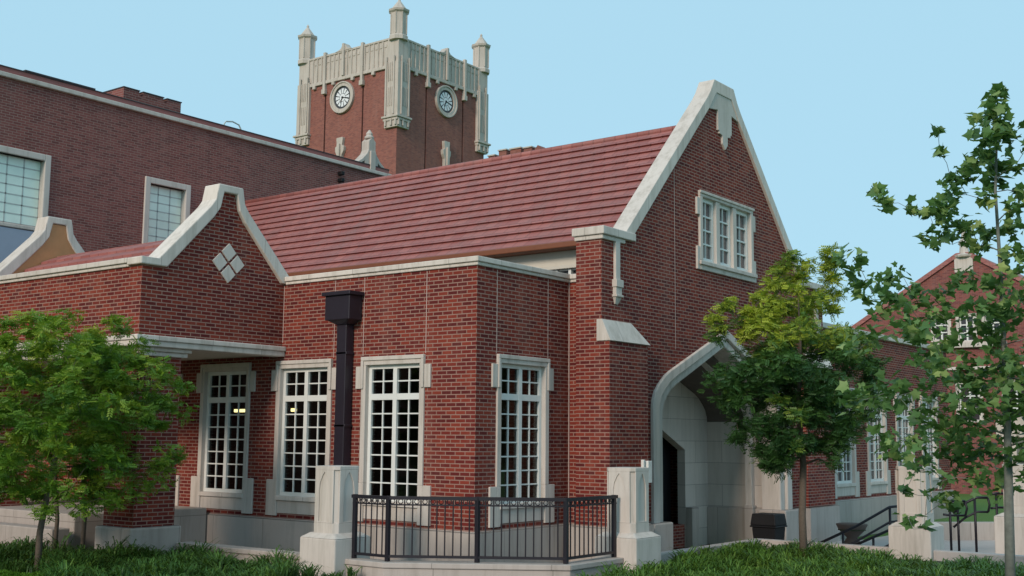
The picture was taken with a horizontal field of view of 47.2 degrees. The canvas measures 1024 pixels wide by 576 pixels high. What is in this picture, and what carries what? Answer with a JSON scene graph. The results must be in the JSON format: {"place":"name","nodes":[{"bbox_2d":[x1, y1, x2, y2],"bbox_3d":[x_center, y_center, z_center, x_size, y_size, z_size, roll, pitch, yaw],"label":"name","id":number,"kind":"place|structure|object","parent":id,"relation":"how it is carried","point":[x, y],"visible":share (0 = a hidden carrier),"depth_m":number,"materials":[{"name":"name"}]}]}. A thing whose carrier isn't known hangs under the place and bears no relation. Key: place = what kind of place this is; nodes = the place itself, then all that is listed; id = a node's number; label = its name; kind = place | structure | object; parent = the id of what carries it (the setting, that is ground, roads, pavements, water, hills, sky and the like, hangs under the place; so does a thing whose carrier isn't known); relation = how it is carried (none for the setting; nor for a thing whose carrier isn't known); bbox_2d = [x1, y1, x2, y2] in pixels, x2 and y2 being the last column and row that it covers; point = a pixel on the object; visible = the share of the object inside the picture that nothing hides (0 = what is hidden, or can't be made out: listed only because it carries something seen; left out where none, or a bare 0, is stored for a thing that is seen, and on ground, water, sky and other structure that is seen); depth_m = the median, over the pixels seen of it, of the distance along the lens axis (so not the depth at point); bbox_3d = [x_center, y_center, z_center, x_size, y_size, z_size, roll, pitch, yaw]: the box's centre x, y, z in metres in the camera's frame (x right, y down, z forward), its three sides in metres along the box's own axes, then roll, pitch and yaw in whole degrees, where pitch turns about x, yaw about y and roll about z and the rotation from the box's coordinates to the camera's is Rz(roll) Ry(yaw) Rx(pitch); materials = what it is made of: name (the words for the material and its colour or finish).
{"place":"outdoors","nodes":[
{"label":"outdoors","id":0,"kind":"place"},
{"bbox_2d":[0,64,390,262],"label":"flat roofed building","id":1,"kind":"structure","parent":0,"point":[122,166],"depth_m":31.77,"materials":[{"name":"brown brick"}]},
{"bbox_2d":[0,145,51,230],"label":"window","id":2,"kind":"structure","parent":1,"relation":"in","point":[24,183],"depth_m":29.57,"materials":[{"name":"glass"}]},
{"bbox_2d":[142,176,190,242],"bbox_3d":[-9.721,-1.311,32.771,0.280,3.410,1.580,-5,-9,37],"label":"window","id":3,"kind":"structure","parent":1,"relation":"in","point":[165,209],"depth_m":32.90,"materials":[{"name":"glass"}]},
{"bbox_2d":[0,0,1023,326],"label":"sky","id":4,"kind":"structure","parent":0,"point":[836,99],"materials":[{"name":"blue"}]},
{"bbox_2d":[487,145,544,157],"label":"castellated building","id":5,"kind":"structure","parent":0,"point":[502,152],"depth_m":96.59,"materials":[{"name":"brick"}]},
{"bbox_2d":[20,558,1018,575],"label":"front bank","id":6,"kind":"structure","parent":0,"point":[805,561],"depth_m":20.51,"materials":[{"name":"green plant"}]},
{"bbox_2d":[28,397,72,548],"bbox_3d":[-7.812,3.200,19.834,1.007,2.814,1.048,-5,-9,37],"label":"sapling","id":7,"kind":"object","parent":6,"relation":"on","point":[56,530],"visible":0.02,"depth_m":20.04,"materials":[{"name":"brown plant"}]},
{"bbox_2d":[49,401,125,548],"bbox_3d":[-7.222,3.196,19.750,1.073,2.812,1.397,-19,-21,69],"label":"sapling","id":8,"kind":"object","parent":6,"relation":"on","point":[83,533],"visible":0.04,"depth_m":20.05,"materials":[{"name":"brown plant"}]},
{"bbox_2d":[0,307,200,570],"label":"tree","id":9,"kind":"object","parent":6,"relation":"on","point":[83,353],"visible":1,"depth_m":17.77,"materials":[{"name":"green plant"}]},
{"bbox_2d":[0,532,329,575],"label":"ground cover","id":10,"kind":"object","parent":6,"relation":"on","point":[65,560],"visible":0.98,"depth_m":17.57,"materials":[{"name":"green plant"}]},
{"bbox_2d":[299,465,369,575],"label":"stone post","id":11,"kind":"object","parent":6,"relation":"on","point":[326,544],"visible":0.91,"depth_m":17.90,"materials":[{"name":"stone"}]},
{"bbox_2d":[319,564,360,575],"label":"ground cover","id":12,"kind":"object","parent":6,"relation":"on","point":[350,571],"visible":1,"depth_m":17.24,"materials":[{"name":"green plant"}]},
{"bbox_2d":[697,242,893,555],"bbox_3d":[5.182,2.039,21.342,3.410,5.826,3.238,-5,-9,37],"label":"dark tree","id":13,"kind":"object","parent":6,"relation":"on","point":[777,363],"visible":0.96,"depth_m":21.06,"materials":[{"name":"green plant"}]},
{"bbox_2d":[568,538,1023,575],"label":"ground cover","id":14,"kind":"object","parent":6,"relation":"on","point":[786,559],"visible":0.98,"depth_m":18.31,"materials":[{"name":"green plant"}]},
{"bbox_2d":[830,82,1023,575],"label":"sycamore tree","id":15,"kind":"object","parent":6,"relation":"on","point":[916,331],"visible":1,"depth_m":14.38,"materials":[{"name":"green plant"}]},
{"bbox_2d":[673,494,1003,549],"bbox_3d":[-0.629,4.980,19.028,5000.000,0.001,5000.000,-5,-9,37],"label":"ground","id":16,"kind":"structure","parent":0,"point":[981,504],"depth_m":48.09,"materials":[{"name":"green plant"}]},
{"bbox_2d":[293,0,490,174],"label":"clock tower","id":17,"kind":"structure","parent":16,"relation":"on","point":[410,105],"depth_m":80.21,"materials":[{"name":"brick"}]},
{"bbox_2d":[0,79,839,562],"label":"gabled building","id":18,"kind":"structure","parent":16,"relation":"on","point":[530,323],"depth_m":22.20,"materials":[{"name":"red brick"}]},
{"bbox_2d":[175,374,182,505],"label":"window","id":19,"kind":"structure","parent":18,"relation":"in","point":[177,476],"depth_m":23.85,"materials":[{"name":"stone"}]},
{"bbox_2d":[190,362,255,513],"bbox_3d":[-5.651,2.955,23.243,1.860,2.900,0.260,-5,-9,37],"label":"window","id":20,"kind":"structure","parent":18,"relation":"in","point":[201,495],"depth_m":23.27,"materials":[{"name":"stone"}]},
{"bbox_2d":[265,359,335,515],"bbox_3d":[-3.852,2.797,21.884,1.860,2.900,0.260,-5,-9,37],"label":"window","id":21,"kind":"structure","parent":18,"relation":"in","point":[278,500],"depth_m":21.99,"materials":[{"name":"stone"}]},
{"bbox_2d":[355,354,431,525],"bbox_3d":[-2.054,2.639,20.525,1.860,2.900,0.260,-5,-9,37],"label":"window","id":22,"kind":"structure","parent":18,"relation":"in","point":[365,381],"depth_m":20.55,"materials":[{"name":"stone"}]},
{"bbox_2d":[488,354,554,527],"bbox_3d":[0.124,2.644,20.413,0.260,2.900,1.860,-5,-9,37],"label":"window","id":23,"kind":"structure","parent":18,"relation":"in","point":[545,375],"depth_m":20.48,"materials":[{"name":"stone"}]},
{"bbox_2d":[552,268,575,273],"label":"clerestory window","id":24,"kind":"structure","parent":18,"relation":"in","point":[570,270],"depth_m":23.68,"materials":[{"name":"white paint"}]},
{"bbox_2d":[663,438,670,521],"bbox_3d":[2.628,4.035,25.878,0.080,2.430,3.350,-5,-9,37],"label":"door","id":25,"kind":"structure","parent":18,"relation":"in","point":[666,445],"depth_m":27.01,"materials":[{"name":"black plastic"}]},
{"bbox_2d":[695,190,757,282],"bbox_3d":[4.582,-1.073,25.175,0.230,1.660,2.720,-5,-9,37],"label":"gable window","id":26,"kind":"structure","parent":18,"relation":"in","point":[726,228],"depth_m":25.25,"materials":[{"name":"stone"}]},
{"bbox_2d":[937,522,994,539],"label":"retaining wall","id":27,"kind":"structure","parent":16,"relation":"on","point":[985,530],"depth_m":29.00,"materials":[{"name":"concrete"}]},
{"bbox_2d":[996,414,1023,463],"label":"stone arcade","id":28,"kind":"object","parent":16,"relation":"on","point":[1020,421],"visible":0.12,"depth_m":39.71,"materials":[{"name":"stone"}]},
{"bbox_2d":[823,322,953,538],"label":"side wing","id":29,"kind":"structure","parent":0,"point":[865,485],"depth_m":33.28,"materials":[{"name":"red brick"}]},
{"bbox_2d":[835,388,859,498],"bbox_3d":[8.724,4.081,31.050,0.260,2.900,1.860,-5,-9,37],"label":"window","id":30,"kind":"structure","parent":29,"relation":"in","point":[847,483],"depth_m":31.24,"materials":[{"name":"stone"}]},
{"bbox_2d":[864,391,890,495],"bbox_3d":[10.177,4.336,32.944,0.260,2.900,1.860,-5,-9,37],"label":"window","id":31,"kind":"structure","parent":29,"relation":"in","point":[878,476],"depth_m":32.97,"materials":[{"name":"stone"}]},
{"bbox_2d":[893,393,914,492],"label":"window","id":32,"kind":"structure","parent":29,"relation":"in","point":[902,425],"depth_m":34.82,"materials":[{"name":"stone"}]},
{"bbox_2d":[919,395,941,488],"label":"window","id":33,"kind":"structure","parent":29,"relation":"in","point":[935,477],"depth_m":36.87,"materials":[{"name":"stone"}]},
{"bbox_2d":[832,536,994,552],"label":"walkway","id":34,"kind":"structure","parent":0,"point":[986,546],"depth_m":27.73,"materials":[{"name":"concrete"}]},
{"bbox_2d":[750,512,786,539],"bbox_3d":[5.407,5.189,24.700,0.600,0.870,0.600,-5,-9,37],"label":"rubbish bin","id":35,"kind":"object","parent":34,"relation":"on","point":[763,525],"visible":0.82,"depth_m":24.53,"materials":[{"name":"black plastic"}]},
{"bbox_2d":[661,538,1023,565],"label":"wall","id":36,"kind":"structure","parent":34,"relation":"on","point":[939,555],"depth_m":20.93,"materials":[{"name":"concrete"}]},
{"bbox_2d":[836,522,867,544],"bbox_3d":[7.817,5.678,26.968,0.706,0.520,0.706,-5,-9,37],"label":"planter","id":37,"kind":"object","parent":34,"relation":"on","point":[854,534],"visible":0.71,"depth_m":26.80,"materials":[{"name":"concrete"}]},
{"bbox_2d":[820,505,897,543],"bbox_3d":[7.094,5.002,23.971,1.758,1.150,0.072,0,-7,3],"label":"handrail","id":38,"kind":"object","parent":34,"relation":"on","point":[890,522],"visible":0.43,"depth_m":23.97,"materials":[{"name":"metal"}]},
{"bbox_2d":[855,529,888,546],"bbox_3d":[7.645,5.238,24.197,1.497,0.950,0.098,0,-7,5],"label":"handrail","id":39,"kind":"object","parent":34,"relation":"on","point":[872,538],"visible":0.12,"depth_m":24.21,"materials":[{"name":"metal"}]},
{"bbox_2d":[888,466,943,560],"bbox_3d":[7.406,4.270,21.515,0.770,1.980,0.770,-5,-9,37],"label":"stone post","id":40,"kind":"object","parent":34,"relation":"on","point":[925,544],"visible":0.62,"depth_m":21.30,"materials":[{"name":"stone"}]},
{"bbox_2d":[943,500,967,550],"bbox_3d":[9.442,5.090,24.940,0.540,1.198,0.064,1,-7,-2],"label":"handrail","id":41,"kind":"object","parent":34,"relation":"on","point":[950,515],"visible":0.67,"depth_m":24.95,"materials":[{"name":"metal"}]},
{"bbox_2d":[952,496,990,551],"bbox_3d":[9.800,5.070,24.990,0.781,1.258,0.084,-2,-8,17],"label":"handrail","id":42,"kind":"object","parent":34,"relation":"on","point":[957,524],"visible":0.86,"depth_m":24.99,"materials":[{"name":"metal"}]},
{"bbox_2d":[990,492,1003,514],"bbox_3d":[10.611,5.065,25.216,0.626,1.338,0.060,1,-7,-1],"label":"handrail","id":43,"kind":"object","parent":34,"relation":"on","point":[996,507],"visible":0.34,"depth_m":25.25,"materials":[{"name":"metal"}]},
{"bbox_2d":[994,464,1023,554],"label":"stone post","id":44,"kind":"object","parent":34,"relation":"on","point":[1018,497],"visible":0.38,"depth_m":24.40,"materials":[{"name":"stone"}]},
{"bbox_2d":[851,232,1023,494],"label":"distant gabled building","id":45,"kind":"structure","parent":0,"point":[940,274],"depth_m":58.60,"materials":[{"name":"brick"}]},
{"bbox_2d":[931,319,950,341],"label":"window","id":46,"kind":"structure","parent":45,"relation":"in","point":[947,331],"depth_m":59.36,"materials":[{"name":"stone"}]},
{"bbox_2d":[955,313,977,341],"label":"window","id":47,"kind":"structure","parent":45,"relation":"in","point":[963,323],"depth_m":58.70,"materials":[{"name":"stone"}]},
{"bbox_2d":[955,383,983,421],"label":"window","id":48,"kind":"structure","parent":45,"relation":"in","point":[978,417],"depth_m":58.33,"materials":[{"name":"stone"}]},
{"bbox_2d":[981,315,999,338],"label":"window","id":49,"kind":"structure","parent":45,"relation":"in","point":[996,323],"depth_m":57.95,"materials":[{"name":"stone"}]},
{"bbox_2d":[1002,384,1023,411],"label":"window","id":50,"kind":"structure","parent":45,"relation":"in","point":[1011,390],"depth_m":56.90,"materials":[{"name":"stone"}]},
{"bbox_2d":[934,509,1003,521],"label":"raised lawn","id":51,"kind":"structure","parent":0,"point":[986,517],"depth_m":30.71,"materials":[{"name":"green plant"}]},
{"label":"lawn edge","id":52,"kind":"structure","parent":0,"visible":0},
{"bbox_2d":[0,569,47,575],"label":"lawn grass","id":53,"kind":"structure","parent":52,"relation":"on","point":[8,573],"depth_m":17.25,"materials":[{"name":"green plant"}]},
{"label":"areaway floor","id":54,"kind":"structure","parent":0,"visible":0},
{"bbox_2d":[176,541,623,575],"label":"wall","id":55,"kind":"structure","parent":54,"relation":"on","point":[373,567],"depth_m":17.24,"materials":[{"name":"concrete"}]},
{"bbox_2d":[351,494,617,563],"bbox_3d":[-0.334,3.620,17.677,4.162,0.960,1.056,1,-7,-7],"label":"railing","id":56,"kind":"object","parent":55,"relation":"on","point":[477,557],"visible":1,"depth_m":17.44,"materials":[{"name":"metal"}]},
{"bbox_2d":[595,467,660,572],"bbox_3d":[1.850,3.786,18.707,0.770,1.830,0.770,-5,-9,37],"label":"stone post","id":57,"kind":"object","parent":55,"relation":"on","point":[636,539],"visible":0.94,"depth_m":18.50,"materials":[{"name":"stone"}]}
]}

